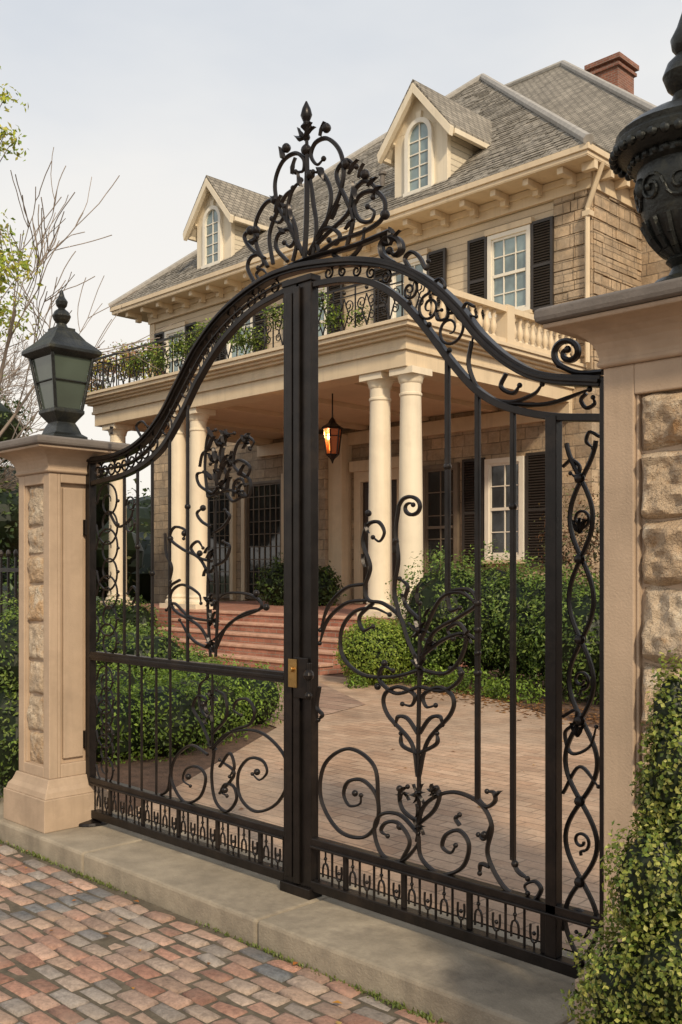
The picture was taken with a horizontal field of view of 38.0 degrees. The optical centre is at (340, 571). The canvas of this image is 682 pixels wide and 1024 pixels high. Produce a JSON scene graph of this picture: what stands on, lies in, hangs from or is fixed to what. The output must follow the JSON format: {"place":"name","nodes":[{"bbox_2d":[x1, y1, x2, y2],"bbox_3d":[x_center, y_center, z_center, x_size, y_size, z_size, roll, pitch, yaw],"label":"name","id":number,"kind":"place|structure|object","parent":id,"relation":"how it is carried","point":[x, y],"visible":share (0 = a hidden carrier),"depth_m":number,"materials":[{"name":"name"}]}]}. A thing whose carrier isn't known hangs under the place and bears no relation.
{"place":"outdoors","nodes":[
{"label":"outdoors","id":0,"kind":"place"},
{"bbox_2d":[0,841,449,1023],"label":"brick pavement","id":1,"kind":"structure","parent":0,"point":[43,947],"depth_m":4.25,"materials":[{"name":"brick"}]},
{"bbox_2d":[0,684,598,1023],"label":"fallen leaves","id":2,"kind":"object","parent":1,"relation":"on","point":[395,1004],"visible":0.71,"depth_m":5.49,"materials":[{"name":"brown plant"}]},
{"bbox_2d":[560,648,681,1023],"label":"boxwood cone shrub","id":3,"kind":"object","parent":1,"relation":"on","point":[634,976],"visible":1,"depth_m":2.69,"materials":[{"name":"green plant"}]},
{"bbox_2d":[272,682,364,719],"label":"walkway","id":4,"kind":"structure","parent":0,"point":[331,700],"depth_m":12.19,"materials":[{"name":"beige brick"}]},
{"bbox_2d":[183,79,491,231],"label":"dormer roofs","id":5,"kind":"structure","parent":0,"point":[241,202],"depth_m":23.17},
{"bbox_2d":[146,379,530,439],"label":"porch ceiling","id":6,"kind":"structure","parent":0,"point":[264,419],"depth_m":20.62,"materials":[{"name":"beige wood"}]},
{"bbox_2d":[321,393,342,462],"bbox_3d":[-0.164,-2.750,18.966,0.440,1.340,0.381,0,0,45],"label":"hanging lantern","id":7,"kind":"object","parent":6,"relation":"hanging from","point":[332,431],"visible":1,"depth_m":18.88,"materials":[{"name":"metal"}]},
{"bbox_2d":[0,0,681,499],"label":"sky","id":8,"kind":"structure","parent":0,"point":[161,96],"materials":[{"name":"white"}]},
{"bbox_2d":[97,666,598,958],"bbox_3d":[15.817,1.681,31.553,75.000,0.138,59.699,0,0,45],"label":"garden bed","id":9,"kind":"object","parent":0,"point":[198,758],"depth_m":8.42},
{"bbox_2d":[0,587,18,802],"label":"hedge","id":10,"kind":"object","parent":9,"relation":"on","point":[9,696],"visible":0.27,"depth_m":6.82,"materials":[{"name":"green plant"}]},
{"bbox_2d":[3,556,18,619],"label":"privet hedge","id":11,"kind":"object","parent":9,"relation":"on","point":[5,589],"visible":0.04,"depth_m":8.76,"materials":[{"name":"green plant"}]},
{"bbox_2d":[3,553,18,596],"bbox_3d":[-8.262,0.648,24.970,6.270,2.544,2.117,0,0,45],"label":"foundation planting","id":12,"kind":"object","parent":9,"relation":"on","point":[5,575],"visible":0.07,"depth_m":24.02,"materials":[{"name":"green plant"}]},
{"bbox_2d":[0,375,37,594],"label":"evergreen tree","id":13,"kind":"object","parent":9,"relation":"on","point":[9,520],"visible":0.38,"depth_m":16.20,"materials":[{"name":"green plant"}]},
{"bbox_2d":[0,328,99,493],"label":"bare tree","id":14,"kind":"object","parent":9,"relation":"on","point":[2,391],"visible":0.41,"depth_m":20.78,"materials":[{"name":"brown plant"}]},
{"bbox_2d":[0,66,173,463],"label":"spring tree","id":15,"kind":"object","parent":9,"relation":"on","point":[9,269],"visible":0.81,"depth_m":10.44,"materials":[{"name":"green plant"}]},
{"bbox_2d":[96,592,161,635],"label":"porch shrub","id":16,"kind":"object","parent":9,"relation":"on","point":[144,614],"visible":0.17,"depth_m":19.94,"materials":[{"name":"green plant"}]},
{"bbox_2d":[96,614,219,679],"bbox_3d":[-3.283,1.198,14.510,1.733,1.119,5.450,0,0,-26],"label":"garden shrub","id":17,"kind":"object","parent":9,"relation":"on","point":[160,646],"visible":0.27,"depth_m":12.87,"materials":[{"name":"green plant"}]},
{"bbox_2d":[96,648,283,766],"bbox_3d":[-1.794,1.326,9.810,2.314,1.062,3.464,0,0,28],"label":"clipped hedge","id":18,"kind":"object","parent":9,"relation":"on","point":[263,696],"visible":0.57,"depth_m":8.77,"materials":[{"name":"green plant"}]},
{"bbox_2d":[159,621,348,674],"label":"step risers","id":19,"kind":"object","parent":9,"relation":"on","point":[334,669],"visible":0.34,"depth_m":17.13,"materials":[{"name":"brick"}]},
{"bbox_2d":[158,609,378,666],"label":"step treads","id":20,"kind":"object","parent":19,"relation":"on","point":[273,647],"visible":0.4,"depth_m":17.22,"materials":[{"name":"brick"}]},
{"bbox_2d":[99,601,466,671],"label":"porch floor","id":21,"kind":"structure","parent":9,"relation":"on","point":[162,615],"depth_m":19.61,"materials":[{"name":"brick"}]},
{"bbox_2d":[100,365,431,618],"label":"porch columns","id":22,"kind":"structure","parent":21,"relation":"on","point":[409,379],"depth_m":16.48,"materials":[{"name":"beige paint"}]},
{"bbox_2d":[252,552,346,605],"bbox_3d":[-1.013,0.281,22.254,2.245,1.472,1.327,0,0,31],"label":"potted shrub","id":23,"kind":"object","parent":21,"relation":"on","point":[273,587],"visible":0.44,"depth_m":21.99,"materials":[{"name":"green plant"}]},
{"bbox_2d":[333,614,413,685],"bbox_3d":[0.481,1.157,14.210,1.200,1.116,1.190,0,0,45],"label":"boxwood ball shrub","id":24,"kind":"object","parent":9,"relation":"on","point":[369,651],"visible":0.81,"depth_m":13.87,"materials":[{"name":"green plant"}]},
{"bbox_2d":[151,189,670,603],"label":"stone walls","id":25,"kind":"structure","parent":9,"relation":"on","point":[624,255],"depth_m":19.94,"materials":[{"name":"beige stone"}]},
{"bbox_2d":[208,462,459,598],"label":"leaded casements","id":26,"kind":"object","parent":25,"relation":"attached to","point":[455,468],"visible":0.59,"depth_m":25.43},
{"bbox_2d":[209,464,517,593],"bbox_3d":[-0.077,-0.825,23.875,10.580,2.950,0.026,0,0,45],"label":"glass","id":27,"kind":"object","parent":26,"relation":"attached to","point":[497,496],"visible":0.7,"depth_m":21.83,"materials":[{"name":"black glass"}]},
{"bbox_2d":[154,216,553,566],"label":"shutters","id":28,"kind":"object","parent":25,"relation":"attached to","point":[542,263],"visible":0.4,"depth_m":20.74,"materials":[{"name":"paint"}]},
{"bbox_2d":[155,201,552,448],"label":"clapboard walls","id":29,"kind":"structure","parent":25,"relation":"on","point":[454,243],"depth_m":21.51,"materials":[{"name":"beige wood"}]},
{"bbox_2d":[85,142,635,603],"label":"cream trim","id":30,"kind":"structure","parent":25,"relation":"attached to","point":[349,356],"depth_m":20.20,"materials":[{"name":"paint"}]},
{"bbox_2d":[87,338,164,392],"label":"flowering vine","id":31,"kind":"object","parent":30,"relation":"attached to","point":[108,360],"visible":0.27,"depth_m":22.72,"materials":[{"name":"green plant"}]},
{"bbox_2d":[91,272,424,391],"bbox_3d":[-2.524,-4.395,19.996,11.044,0.810,4.480,0,0,72],"label":"balcony iron railing","id":32,"kind":"object","parent":30,"relation":"on","point":[109,364],"visible":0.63,"depth_m":18.27,"materials":[{"name":"black metal"}]},
{"bbox_2d":[125,289,372,379],"bbox_3d":[-2.122,-4.486,18.884,7.150,1.023,0.788,0,0,45],"label":"balcony ivy","id":33,"kind":"object","parent":32,"relation":"on","point":[180,345],"visible":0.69,"depth_m":18.56,"materials":[{"name":"green plant"}]},
{"bbox_2d":[164,117,530,559],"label":"window sashes","id":34,"kind":"object","parent":30,"relation":"on","point":[491,277],"depth_m":20.63,"materials":[{"name":"white wood"}]},
{"bbox_2d":[169,123,525,372],"bbox_3d":[-0.687,-7.628,24.340,12.460,4.557,0.231,0,0,45],"label":"glass","id":35,"kind":"object","parent":34,"relation":"attached to","point":[498,262],"visible":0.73,"depth_m":21.62,"materials":[{"name":"glass"}]},
{"bbox_2d":[113,66,646,306],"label":"hip roofs","id":36,"kind":"structure","parent":30,"relation":"on","point":[603,117],"depth_m":25.53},
{"bbox_2d":[183,83,489,268],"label":"dormer trim","id":37,"kind":"structure","parent":36,"relation":"on","point":[416,103],"depth_m":22.14,"materials":[{"name":"beige wood"}]},
{"bbox_2d":[122,80,610,301],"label":"shingle courses","id":38,"kind":"object","parent":36,"relation":"on","point":[531,150],"visible":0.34,"depth_m":23.95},
{"bbox_2d":[108,60,656,307],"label":"ridge caps","id":39,"kind":"object","parent":36,"relation":"on","point":[578,133],"visible":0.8,"depth_m":27.38,"materials":[{"name":"stone"}]},
{"bbox_2d":[378,170,386,185],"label":"roof vents","id":40,"kind":"object","parent":36,"relation":"on","point":[382,174],"visible":0.9,"depth_m":23.90,"materials":[{"name":"metal"}]},
{"bbox_2d":[584,51,638,93],"bbox_3d":[8.639,-14.325,31.588,1.240,3.850,1.240,0,0,45],"label":"chimney","id":41,"kind":"object","parent":36,"relation":"on","point":[619,69],"visible":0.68,"depth_m":31.15,"materials":[{"name":"brick"}]},
{"bbox_2d":[404,276,580,362],"bbox_3d":[2.834,-4.360,17.453,0.280,0.740,4.900,0,0,45],"label":"balcony balustrade","id":42,"kind":"object","parent":30,"relation":"on","point":[502,325],"visible":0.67,"depth_m":17.39,"materials":[{"name":"beige stone"}]},
{"bbox_2d":[363,480,396,603],"bbox_3d":[0.923,-0.675,22.847,1.150,2.850,0.066,0,0,45],"label":"front door","id":43,"kind":"structure","parent":25,"relation":"attached to","point":[366,498],"depth_m":23.08,"materials":[{"name":"brown wood"}]},
{"bbox_2d":[582,161,604,362],"bbox_3d":[4.830,-5.871,18.804,0.187,3.742,0.511,0,0,-39],"label":"downspout","id":44,"kind":"object","parent":25,"relation":"attached to","point":[587,213],"visible":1,"depth_m":18.87,"materials":[{"name":"beige paint"}]},
{"bbox_2d":[343,663,544,704],"bbox_3d":[1.466,1.532,13.093,2.988,0.556,1.274,0,0,45],"label":"ground cover","id":45,"kind":"object","parent":9,"relation":"on","point":[496,687],"visible":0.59,"depth_m":12.94,"materials":[{"name":"green plant"}]},
{"bbox_2d":[385,539,598,704],"bbox_3d":[3.058,0.737,12.707,6.530,2.424,2.440,0,0,45],"label":"laurel hedge","id":46,"kind":"object","parent":9,"relation":"on","point":[530,623],"visible":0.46,"depth_m":13.47,"materials":[{"name":"green plant"}]},
{"bbox_2d":[528,460,598,584],"bbox_3d":[3.845,-0.284,14.789,1.539,3.077,2.792,0,0,-20],"label":"russet bush","id":47,"kind":"object","parent":9,"relation":"on","point":[565,553],"visible":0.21,"depth_m":15.00,"materials":[{"name":"brown plant"}]},
{"bbox_2d":[235,135,478,252],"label":"dormer walls","id":48,"kind":"structure","parent":0,"point":[462,151],"depth_m":21.68,"materials":[{"name":"beige wood"}]},
{"bbox_2d":[130,675,598,956],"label":"driveway","id":49,"kind":"structure","parent":0,"point":[369,729],"depth_m":7.18,"materials":[{"name":"beige brick"}]},
{"label":"ground","id":50,"kind":"structure","parent":0,"visible":0},
{"bbox_2d":[0,438,150,603],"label":"distant trees","id":51,"kind":"object","parent":50,"relation":"on","point":[145,545],"visible":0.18,"depth_m":32.70,"materials":[{"name":"green plant"}]},
{"bbox_2d":[0,785,589,1023],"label":"kerb","id":52,"kind":"structure","parent":50,"relation":"on","point":[450,980],"depth_m":4.47,"materials":[{"name":"concrete"}]},
{"bbox_2d":[0,549,18,620],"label":"iron fence","id":53,"kind":"object","parent":52,"relation":"on","point":[8,569],"visible":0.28,"depth_m":7.55,"materials":[{"name":"black metal"}]},
{"bbox_2d":[0,444,115,833],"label":"stucco shaft","id":54,"kind":"object","parent":52,"relation":"on","point":[54,792],"visible":0.89,"depth_m":6.24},
{"bbox_2d":[27,487,43,763],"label":"rockface blocks","id":55,"kind":"structure","parent":54,"relation":"attached to","point":[35,710],"depth_m":6.28,"materials":[{"name":"stone"}]},
{"bbox_2d":[0,434,129,450],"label":"cap slab","id":56,"kind":"structure","parent":54,"relation":"on","point":[55,440],"depth_m":6.11,"materials":[{"name":"stone"}]},
{"bbox_2d":[21,290,101,438],"bbox_3d":[-1.804,-1.320,6.394,0.371,1.000,0.371,0,0,45],"label":"pillar lantern","id":57,"kind":"object","parent":56,"relation":"on","point":[60,355],"visible":0.95,"depth_m":6.33,"materials":[{"name":"brown metal"}]},
{"bbox_2d":[78,101,603,978],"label":"wrought iron gate","id":58,"kind":"structure","parent":52,"relation":"on","point":[296,873],"depth_m":4.79,"materials":[{"name":"black metal"}]},
{"bbox_2d":[543,296,681,1023],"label":"stucco shaft","id":59,"kind":"object","parent":52,"relation":"on","point":[638,348],"visible":0.59,"depth_m":3.34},
{"bbox_2d":[534,277,681,324],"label":"cap slab","id":60,"kind":"structure","parent":59,"relation":"on","point":[657,291],"depth_m":3.20,"materials":[{"name":"stone"}]},
{"bbox_2d":[609,13,681,282],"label":"urn","id":61,"kind":"object","parent":60,"relation":"on","point":[646,155],"visible":0.98,"depth_m":3.17,"materials":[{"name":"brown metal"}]},
{"bbox_2d":[641,391,681,795],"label":"rockface blocks","id":62,"kind":"structure","parent":59,"relation":"attached to","point":[661,564],"depth_m":3.25,"materials":[{"name":"stone"}]}
]}

